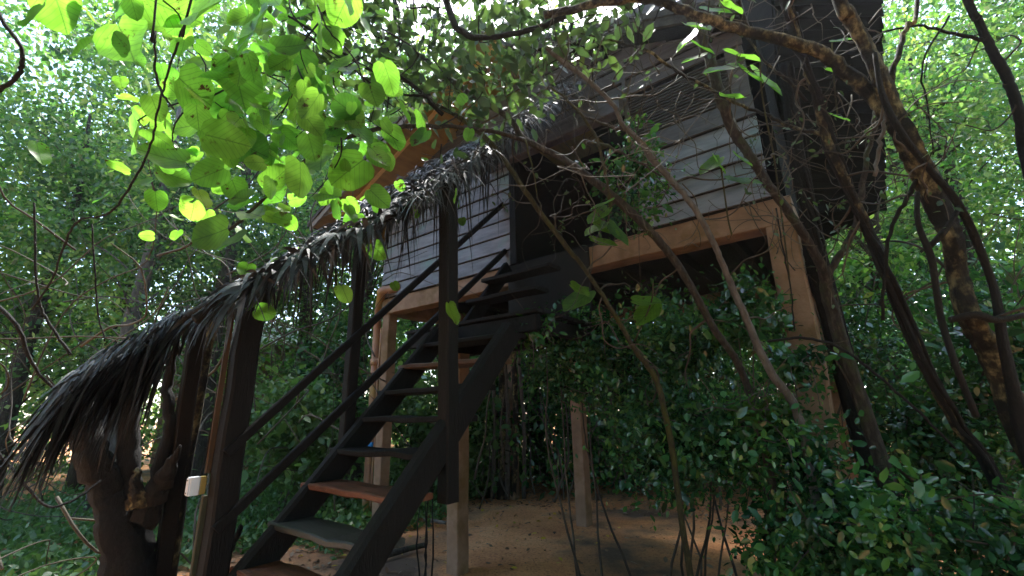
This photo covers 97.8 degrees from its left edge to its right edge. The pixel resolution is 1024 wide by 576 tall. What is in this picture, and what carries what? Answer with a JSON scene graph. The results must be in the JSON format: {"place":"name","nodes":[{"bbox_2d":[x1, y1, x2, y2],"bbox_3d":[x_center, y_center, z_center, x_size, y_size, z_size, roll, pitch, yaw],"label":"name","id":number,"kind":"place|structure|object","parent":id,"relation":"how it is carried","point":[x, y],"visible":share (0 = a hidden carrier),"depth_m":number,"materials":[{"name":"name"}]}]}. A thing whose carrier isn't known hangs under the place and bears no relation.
{"place":"outdoors","nodes":[
{"label":"outdoors","id":0,"kind":"place"},
{"bbox_2d":[2,415,1018,575],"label":"ground","id":1,"kind":"structure","parent":0,"point":[634,547],"depth_m":5.12,"materials":[{"name":"brown soil"}]},
{"bbox_2d":[0,76,207,495],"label":"forest tree","id":2,"kind":"object","parent":1,"relation":"on","point":[20,373],"visible":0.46,"depth_m":8.59,"materials":[{"name":"green plant"}]},
{"bbox_2d":[0,71,249,491],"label":"forest tree","id":3,"kind":"object","parent":1,"relation":"on","point":[72,477],"visible":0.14,"depth_m":9.92,"materials":[{"name":"green plant"}]},
{"bbox_2d":[69,340,181,575],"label":"gnarled tree","id":4,"kind":"object","parent":1,"relation":"on","point":[126,505],"visible":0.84,"depth_m":2.75,"materials":[{"name":"brown plant"}]},
{"bbox_2d":[6,46,269,511],"bbox_3d":[-6.434,0.062,8.370,4.039,7.612,4.464,-3,-15,8],"label":"forest tree","id":5,"kind":"object","parent":1,"relation":"on","point":[131,309],"visible":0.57,"depth_m":7.61,"materials":[{"name":"green plant"}]},
{"bbox_2d":[27,39,331,484],"bbox_3d":[-6.168,-0.713,9.510,5.603,9.721,5.518,-13,-19,36],"label":"forest tree","id":6,"kind":"object","parent":1,"relation":"on","point":[200,451],"visible":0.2,"depth_m":8.72,"materials":[{"name":"green plant"}]},
{"bbox_2d":[155,324,207,575],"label":"awning pole","id":7,"kind":"object","parent":1,"relation":"on","point":[184,414],"visible":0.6,"depth_m":2.94,"materials":[{"name":"brown wood"}]},
{"bbox_2d":[170,321,214,575],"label":"awning pole","id":8,"kind":"object","parent":1,"relation":"on","point":[207,355],"visible":0.55,"depth_m":3.23,"materials":[{"name":"brown wood"}]},
{"bbox_2d":[231,524,242,558],"bbox_3d":[-1.772,1.887,2.717,0.368,0.866,0.088,-13,-19,36],"label":"dead stub","id":9,"kind":"object","parent":1,"relation":"on","point":[238,532],"visible":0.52,"depth_m":2.71,"materials":[{"name":"brown wood"}]},
{"bbox_2d":[0,98,482,575],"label":"twig tangle","id":10,"kind":"object","parent":1,"relation":"on","point":[8,378],"visible":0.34,"depth_m":4.77,"materials":[{"name":"brown plant"}]},
{"bbox_2d":[149,324,344,468],"bbox_3d":[-7.899,3.248,14.459,5.478,4.496,2.800,-1,-15,-1],"label":"shrub","id":11,"kind":"object","parent":1,"relation":"on","point":[277,350],"visible":0.07,"depth_m":13.51,"materials":[{"name":"green plant"}]},
{"bbox_2d":[0,457,533,575],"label":"ground cover","id":12,"kind":"object","parent":1,"relation":"on","point":[23,561],"visible":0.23,"depth_m":5.64,"materials":[{"name":"green plant"}]},
{"bbox_2d":[192,350,362,523],"bbox_3d":[-3.419,2.165,6.694,2.424,2.436,2.710,9,-18,-32],"label":"shrub","id":13,"kind":"object","parent":1,"relation":"on","point":[280,434],"visible":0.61,"depth_m":6.29,"materials":[{"name":"green plant"}]},
{"bbox_2d":[183,76,375,475],"bbox_3d":[-5.271,-0.373,11.614,5.264,10.110,5.563,-13,-19,36],"label":"forest tree","id":14,"kind":"object","parent":1,"relation":"on","point":[303,310],"visible":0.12,"depth_m":11.04,"materials":[{"name":"green plant"}]},
{"bbox_2d":[248,333,405,485],"bbox_3d":[-3.320,2.292,8.456,3.192,3.106,3.134,-3,-15,6],"label":"shrub","id":15,"kind":"object","parent":1,"relation":"on","point":[312,365],"visible":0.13,"depth_m":8.28,"materials":[{"name":"green plant"}]},
{"bbox_2d":[265,119,423,480],"bbox_3d":[-3.217,0.109,9.970,4.107,8.251,4.584,-13,-19,36],"label":"forest tree","id":16,"kind":"object","parent":1,"relation":"on","point":[366,306],"visible":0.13,"depth_m":9.59,"materials":[{"name":"green plant"}]},
{"bbox_2d":[196,174,525,575],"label":"open staircase","id":17,"kind":"structure","parent":1,"relation":"on","point":[374,543],"depth_m":2.75,"materials":[{"name":"brown wood"}]},
{"bbox_2d":[189,314,234,575],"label":"cable batten","id":18,"kind":"object","parent":17,"relation":"attached to","point":[203,503],"visible":0.74,"depth_m":2.69,"materials":[{"name":"brown wood"}]},
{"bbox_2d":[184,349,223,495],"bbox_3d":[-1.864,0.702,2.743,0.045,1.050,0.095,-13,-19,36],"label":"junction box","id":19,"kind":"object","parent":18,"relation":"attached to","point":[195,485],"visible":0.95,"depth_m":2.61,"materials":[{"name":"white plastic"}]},
{"bbox_2d":[0,57,613,529],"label":"thatch awning","id":20,"kind":"object","parent":17,"relation":"on","point":[108,381],"visible":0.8,"depth_m":2.33,"materials":[{"name":"grey plant"}]},
{"bbox_2d":[0,305,53,388],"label":"vine","id":21,"kind":"object","parent":20,"relation":"attached to","point":[11,319],"visible":0.89,"depth_m":2.42,"materials":[{"name":"brown plant"}]},
{"bbox_2d":[0,452,101,507],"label":"vine","id":22,"kind":"object","parent":20,"relation":"hanging from","point":[35,496],"visible":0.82,"depth_m":2.30,"materials":[{"name":"brown plant"}]},
{"bbox_2d":[33,202,71,354],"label":"vine","id":23,"kind":"object","parent":20,"relation":"hanging from","point":[59,339],"visible":0.99,"depth_m":2.60,"materials":[{"name":"brown plant"}]},
{"bbox_2d":[91,224,104,340],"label":"vine","id":24,"kind":"object","parent":20,"relation":"hanging from","point":[95,283],"visible":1,"depth_m":2.50,"materials":[{"name":"brown plant"}]},
{"bbox_2d":[17,0,474,324],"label":"broadleaf branch","id":25,"kind":"object","parent":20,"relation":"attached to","point":[227,135],"visible":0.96,"depth_m":2.16,"materials":[{"name":"green plant"}]},
{"bbox_2d":[0,12,25,92],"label":"vine","id":26,"kind":"object","parent":25,"relation":"attached to","point":[15,76],"visible":1,"depth_m":1.79,"materials":[{"name":"brown plant"}]},
{"bbox_2d":[31,0,192,309],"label":"vine","id":27,"kind":"object","parent":25,"relation":"attached to","point":[182,32],"visible":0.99,"depth_m":1.83,"materials":[{"name":"brown plant"}]},
{"bbox_2d":[150,0,174,109],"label":"vine","id":28,"kind":"object","parent":25,"relation":"hanging from","point":[153,35],"visible":1,"depth_m":1.70,"materials":[{"name":"brown plant"}]},
{"bbox_2d":[316,5,365,82],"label":"vine","id":29,"kind":"object","parent":25,"relation":"attached to","point":[339,42],"visible":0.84,"depth_m":1.93,"materials":[{"name":"brown plant"}]},
{"bbox_2d":[509,295,567,357],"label":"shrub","id":30,"kind":"object","parent":17,"relation":"attached to","point":[536,338],"visible":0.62,"depth_m":3.54,"materials":[{"name":"green plant"}]},
{"bbox_2d":[368,328,381,515],"bbox_3d":[-2.056,1.963,6.612,0.151,2.751,0.095,-5,-16,15],"label":"water pipe","id":31,"kind":"object","parent":1,"relation":"on","point":[372,443],"visible":0.38,"depth_m":6.52,"materials":[{"name":"plastic"}]},
{"bbox_2d":[332,255,435,444],"bbox_3d":[-2.482,0.731,12.560,5.888,8.395,5.073,2,-15,-10],"label":"forest tree","id":32,"kind":"object","parent":1,"relation":"on","point":[415,323],"visible":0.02,"depth_m":11.85,"materials":[{"name":"green plant"}]},
{"bbox_2d":[388,542,424,557],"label":"fallen branch","id":33,"kind":"object","parent":1,"relation":"on","point":[399,551],"visible":0.76,"depth_m":4.71,"materials":[{"name":"grey wood"}]},
{"bbox_2d":[416,486,433,575],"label":"bare seedling","id":34,"kind":"object","parent":1,"relation":"on","point":[426,544],"visible":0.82,"depth_m":3.59,"materials":[{"name":"brown plant"}]},
{"bbox_2d":[423,518,445,524],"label":"fallen branch","id":35,"kind":"object","parent":1,"relation":"on","point":[439,521],"visible":0.82,"depth_m":5.92,"materials":[{"name":"grey wood"}]},
{"bbox_2d":[337,350,536,496],"bbox_3d":[-1.210,2.466,8.136,3.625,2.804,2.864,-13,-19,36],"label":"shrub","id":36,"kind":"object","parent":1,"relation":"on","point":[423,406],"visible":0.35,"depth_m":7.67,"materials":[{"name":"green plant"}]},
{"bbox_2d":[289,506,620,568],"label":"yellow leaves","id":37,"kind":"object","parent":1,"relation":"on","point":[560,558],"visible":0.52,"depth_m":5.22,"materials":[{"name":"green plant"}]},
{"bbox_2d":[184,483,750,575],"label":"soil crumbs","id":38,"kind":"object","parent":1,"relation":"on","point":[541,540],"visible":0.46,"depth_m":4.92,"materials":[{"name":"brown soil"}]},
{"bbox_2d":[462,302,510,499],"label":"slender stem","id":39,"kind":"object","parent":1,"relation":"on","point":[507,466],"visible":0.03,"depth_m":7.67,"materials":[{"name":"brown plant"}]},
{"bbox_2d":[463,313,518,496],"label":"slender stem","id":40,"kind":"object","parent":1,"relation":"on","point":[513,479],"visible":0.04,"depth_m":7.66,"materials":[{"name":"brown plant"}]},
{"bbox_2d":[489,310,499,498],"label":"slender stem","id":41,"kind":"object","parent":1,"relation":"on","point":[493,468],"visible":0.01,"depth_m":7.71,"materials":[{"name":"brown plant"}]},
{"bbox_2d":[0,467,993,575],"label":"leaf litter","id":42,"kind":"object","parent":1,"relation":"on","point":[665,559],"visible":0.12,"depth_m":6.47,"materials":[{"name":"brown plant"}]},
{"bbox_2d":[462,313,536,498],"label":"slender stem","id":43,"kind":"object","parent":1,"relation":"on","point":[523,428],"visible":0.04,"depth_m":7.66,"materials":[{"name":"brown plant"}]},
{"bbox_2d":[496,366,505,499],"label":"slender stem","id":44,"kind":"object","parent":1,"relation":"on","point":[500,492],"visible":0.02,"depth_m":7.67,"materials":[{"name":"brown plant"}]},
{"bbox_2d":[228,2,791,568],"bbox_3d":[-0.049,-0.132,2.995,3.389,4.831,0.758,1,-15,-7],"label":"leaning tree","id":45,"kind":"object","parent":1,"relation":"on","point":[670,256],"visible":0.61,"depth_m":2.98,"materials":[{"name":"brown plant"}]},
{"bbox_2d":[216,0,660,166],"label":"overhanging tree","id":46,"kind":"object","parent":45,"relation":"attached to","point":[519,16],"visible":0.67,"depth_m":3.17,"materials":[{"name":"green plant"}]},
{"bbox_2d":[298,31,429,96],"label":"vine","id":47,"kind":"object","parent":46,"relation":"attached to","point":[408,95],"visible":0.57,"depth_m":2.68,"materials":[{"name":"brown plant"}]},
{"bbox_2d":[288,15,443,115],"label":"vine","id":48,"kind":"object","parent":46,"relation":"attached to","point":[420,91],"visible":0.51,"depth_m":2.92,"materials":[{"name":"brown plant"}]},
{"bbox_2d":[442,0,565,40],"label":"vine","id":49,"kind":"object","parent":46,"relation":"attached to","point":[457,28],"visible":0.9,"depth_m":2.96,"materials":[{"name":"brown plant"}]},
{"bbox_2d":[492,0,1006,343],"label":"creepers","id":50,"kind":"object","parent":45,"relation":"attached to","point":[679,140],"visible":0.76,"depth_m":2.65,"materials":[{"name":"brown plant"}]},
{"bbox_2d":[699,151,762,234],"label":"climber shoot","id":51,"kind":"object","parent":50,"relation":"attached to","point":[712,162],"visible":0.98,"depth_m":2.60,"materials":[{"name":"green plant"}]},
{"bbox_2d":[824,38,851,120],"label":"climber shoot","id":52,"kind":"object","parent":50,"relation":"hanging from","point":[830,69],"visible":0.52,"depth_m":2.60,"materials":[{"name":"green plant"}]},
{"bbox_2d":[0,0,1023,495],"bbox_3d":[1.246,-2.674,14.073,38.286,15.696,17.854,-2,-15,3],"label":"forest foliage","id":53,"kind":"object","parent":1,"relation":"on","point":[56,52],"visible":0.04,"depth_m":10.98,"materials":[{"name":"green plant"}]},
{"bbox_2d":[394,20,693,575],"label":"leaning tree","id":54,"kind":"object","parent":1,"relation":"on","point":[659,391],"visible":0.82,"depth_m":2.99,"materials":[{"name":"brown plant"}]},
{"bbox_2d":[584,197,628,245],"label":"climber shoot","id":55,"kind":"object","parent":54,"relation":"hanging from","point":[610,226],"visible":0.94,"depth_m":2.81,"materials":[{"name":"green plant"}]},
{"bbox_2d":[517,332,605,480],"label":"forest tree","id":56,"kind":"object","parent":1,"relation":"on","point":[539,436],"visible":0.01,"depth_m":9.49,"materials":[{"name":"green plant"}]},
{"bbox_2d":[510,288,669,575],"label":"shrub","id":57,"kind":"object","parent":1,"relation":"on","point":[579,385],"visible":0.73,"depth_m":4.07,"materials":[{"name":"green plant"}]},
{"bbox_2d":[307,0,886,575],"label":"stilt cabin","id":58,"kind":"object","parent":1,"relation":"on","point":[489,302],"visible":0.49,"depth_m":4.64,"materials":[{"name":"wood"}]},
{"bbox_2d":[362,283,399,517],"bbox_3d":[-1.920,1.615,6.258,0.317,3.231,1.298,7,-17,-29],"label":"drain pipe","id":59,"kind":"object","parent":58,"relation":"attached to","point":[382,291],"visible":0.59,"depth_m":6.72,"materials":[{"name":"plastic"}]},
{"bbox_2d":[585,153,637,243],"bbox_3d":[1.249,-0.935,5.598,0.650,1.510,0.087,-13,-19,36],"label":"door","id":60,"kind":"structure","parent":58,"relation":"in","point":[596,199],"depth_m":5.72,"materials":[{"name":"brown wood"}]},
{"bbox_2d":[620,45,750,228],"bbox_3d":[1.560,-1.512,4.036,1.085,1.825,0.038,-12,-19,36],"label":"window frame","id":61,"kind":"structure","parent":58,"relation":"in","point":[744,88],"depth_m":3.83,"materials":[{"name":"grey wood"}]},
{"bbox_2d":[561,418,655,489],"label":"shrub","id":62,"kind":"object","parent":1,"relation":"on","point":[608,468],"visible":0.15,"depth_m":8.44,"materials":[{"name":"green plant"}]},
{"bbox_2d":[604,315,714,405],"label":"forest tree","id":63,"kind":"object","parent":1,"relation":"on","point":[653,347],"depth_m":9.66,"materials":[{"name":"green plant"}]},
{"bbox_2d":[558,265,774,575],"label":"shrub","id":64,"kind":"object","parent":1,"relation":"on","point":[680,334],"visible":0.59,"depth_m":3.77,"materials":[{"name":"green plant"}]},
{"bbox_2d":[575,358,779,575],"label":"shrub","id":65,"kind":"object","parent":1,"relation":"on","point":[656,468],"visible":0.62,"depth_m":3.37,"materials":[{"name":"green plant"}]},
{"bbox_2d":[542,28,830,571],"bbox_3d":[1.127,0.267,2.526,1.742,3.770,1.028,4,-16,-17],"label":"leaning tree","id":66,"kind":"object","parent":1,"relation":"on","point":[780,385],"visible":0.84,"depth_m":2.79,"materials":[{"name":"brown plant"}]},
{"bbox_2d":[562,281,661,340],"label":"climber shoot","id":67,"kind":"object","parent":66,"relation":"attached to","point":[649,309],"visible":0.99,"depth_m":2.80,"materials":[{"name":"green plant"}]},
{"bbox_2d":[775,208,795,330],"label":"vine","id":68,"kind":"object","parent":66,"relation":"hanging from","point":[786,269],"visible":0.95,"depth_m":2.60,"materials":[{"name":"brown plant"}]},
{"bbox_2d":[367,224,1023,558],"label":"thin stems","id":69,"kind":"object","parent":1,"relation":"on","point":[738,385],"visible":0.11,"depth_m":6.70,"materials":[{"name":"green plant"}]},
{"bbox_2d":[391,162,1023,510],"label":"undergrowth","id":70,"kind":"object","parent":1,"relation":"on","point":[557,423],"visible":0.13,"depth_m":8.04,"materials":[{"name":"green plant"}]},
{"bbox_2d":[689,257,813,534],"bbox_3d":[1.788,1.028,3.165,0.890,2.573,1.014,-13,-19,36],"label":"shrub","id":71,"kind":"object","parent":1,"relation":"on","point":[729,311],"visible":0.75,"depth_m":3.24,"materials":[{"name":"green plant"}]},
{"bbox_2d":[645,358,888,561],"bbox_3d":[1.597,1.349,2.810,1.318,1.780,1.338,-13,-19,36],"label":"shrub","id":72,"kind":"object","parent":1,"relation":"on","point":[747,450],"visible":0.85,"depth_m":2.73,"materials":[{"name":"green plant"}]},
{"bbox_2d":[697,358,794,465],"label":"sprig","id":73,"kind":"object","parent":72,"relation":"attached to","point":[756,408],"visible":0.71,"depth_m":2.67,"materials":[{"name":"green plant"}]},
{"bbox_2d":[699,317,853,503],"bbox_3d":[1.717,1.131,2.636,0.852,2.099,0.759,2,-15,-11],"label":"shrub","id":74,"kind":"object","parent":1,"relation":"on","point":[793,366],"visible":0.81,"depth_m":2.83,"materials":[{"name":"green plant"}]},
{"bbox_2d":[543,0,1023,465],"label":"twisted tree","id":75,"kind":"object","parent":1,"relation":"on","point":[938,207],"visible":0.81,"depth_m":2.22,"materials":[{"name":"brown plant"}]},
{"bbox_2d":[676,0,742,62],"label":"climber shoot","id":76,"kind":"object","parent":75,"relation":"attached to","point":[727,4],"visible":0.93,"depth_m":2.60,"materials":[{"name":"green plant"}]},
{"bbox_2d":[872,52,1023,468],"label":"strangler vine","id":77,"kind":"object","parent":75,"relation":"attached to","point":[1015,400],"visible":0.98,"depth_m":2.03,"materials":[{"name":"brown plant"}]},
{"bbox_2d":[581,0,1019,536],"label":"crooked tree","id":78,"kind":"object","parent":1,"relation":"on","point":[911,333],"visible":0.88,"depth_m":2.38,"materials":[{"name":"brown plant"}]},
{"bbox_2d":[681,0,922,571],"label":"leaning tree","id":79,"kind":"object","parent":1,"relation":"on","point":[861,401],"visible":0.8,"depth_m":2.73,"materials":[{"name":"brown plant"}]},
{"bbox_2d":[703,48,789,276],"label":"climber shoot","id":80,"kind":"object","parent":79,"relation":"attached to","point":[760,77],"visible":0.94,"depth_m":2.60,"materials":[{"name":"green plant"}]},
{"bbox_2d":[688,432,982,575],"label":"shrub","id":81,"kind":"object","parent":1,"relation":"on","point":[806,555],"visible":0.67,"depth_m":2.39,"materials":[{"name":"green plant"}]},
{"bbox_2d":[752,60,932,571],"bbox_3d":[2.383,0.310,3.095,0.929,3.942,1.152,2,-15,-10],"label":"vine wrapped trunk","id":82,"kind":"object","parent":1,"relation":"on","point":[802,176],"visible":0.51,"depth_m":3.25,"materials":[{"name":"brown plant"}]},
{"bbox_2d":[758,189,1008,398],"bbox_3d":[6.199,0.859,8.153,4.065,5.501,4.896,-13,-19,36],"label":"forest tree","id":83,"kind":"object","parent":1,"relation":"on","point":[849,320],"visible":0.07,"depth_m":7.36,"materials":[{"name":"green plant"}]},
{"bbox_2d":[780,263,1002,476],"bbox_3d":[3.990,1.204,4.479,1.966,2.845,2.008,-13,-19,36],"label":"shrub","id":84,"kind":"object","parent":1,"relation":"on","point":[876,328],"visible":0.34,"depth_m":4.56,"materials":[{"name":"green plant"}]},
{"bbox_2d":[767,410,1023,575],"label":"shrub","id":85,"kind":"object","parent":1,"relation":"on","point":[992,541],"visible":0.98,"depth_m":1.96,"materials":[{"name":"green plant"}]},
{"bbox_2d":[767,336,955,448],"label":"vine","id":86,"kind":"object","parent":85,"relation":"on","point":[870,369],"visible":1,"depth_m":2.31,"materials":[{"name":"brown plant"}]},
{"bbox_2d":[771,0,1023,512],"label":"forest tree","id":87,"kind":"object","parent":1,"relation":"on","point":[908,259],"visible":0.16,"depth_m":6.69,"materials":[{"name":"green plant"}]},
{"bbox_2d":[828,14,1023,460],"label":"forest tree","id":88,"kind":"object","parent":1,"relation":"on","point":[919,264],"visible":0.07,"depth_m":8.91,"materials":[{"name":"green plant"}]},
{"bbox_2d":[837,357,1023,558],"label":"shrub","id":89,"kind":"object","parent":1,"relation":"on","point":[944,450],"visible":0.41,"depth_m":2.93,"materials":[{"name":"green plant"}]},
{"bbox_2d":[838,267,1023,491],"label":"shrub","id":90,"kind":"object","parent":1,"relation":"on","point":[1015,330],"visible":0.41,"depth_m":2.90,"materials":[{"name":"green plant"}]},
{"bbox_2d":[845,0,1023,451],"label":"forest tree","id":91,"kind":"object","parent":1,"relation":"on","point":[971,144],"visible":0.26,"depth_m":7.93,"materials":[{"name":"green plant"}]},
{"bbox_2d":[882,0,1023,247],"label":"forest tree","id":92,"kind":"object","parent":1,"relation":"on","point":[1001,66],"visible":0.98,"depth_m":3.19,"materials":[{"name":"brown plant"}]},
{"bbox_2d":[0,0,1023,426],"label":"sky","id":93,"kind":"structure","parent":0,"point":[460,11],"materials":[{"name":"white"}]}
]}

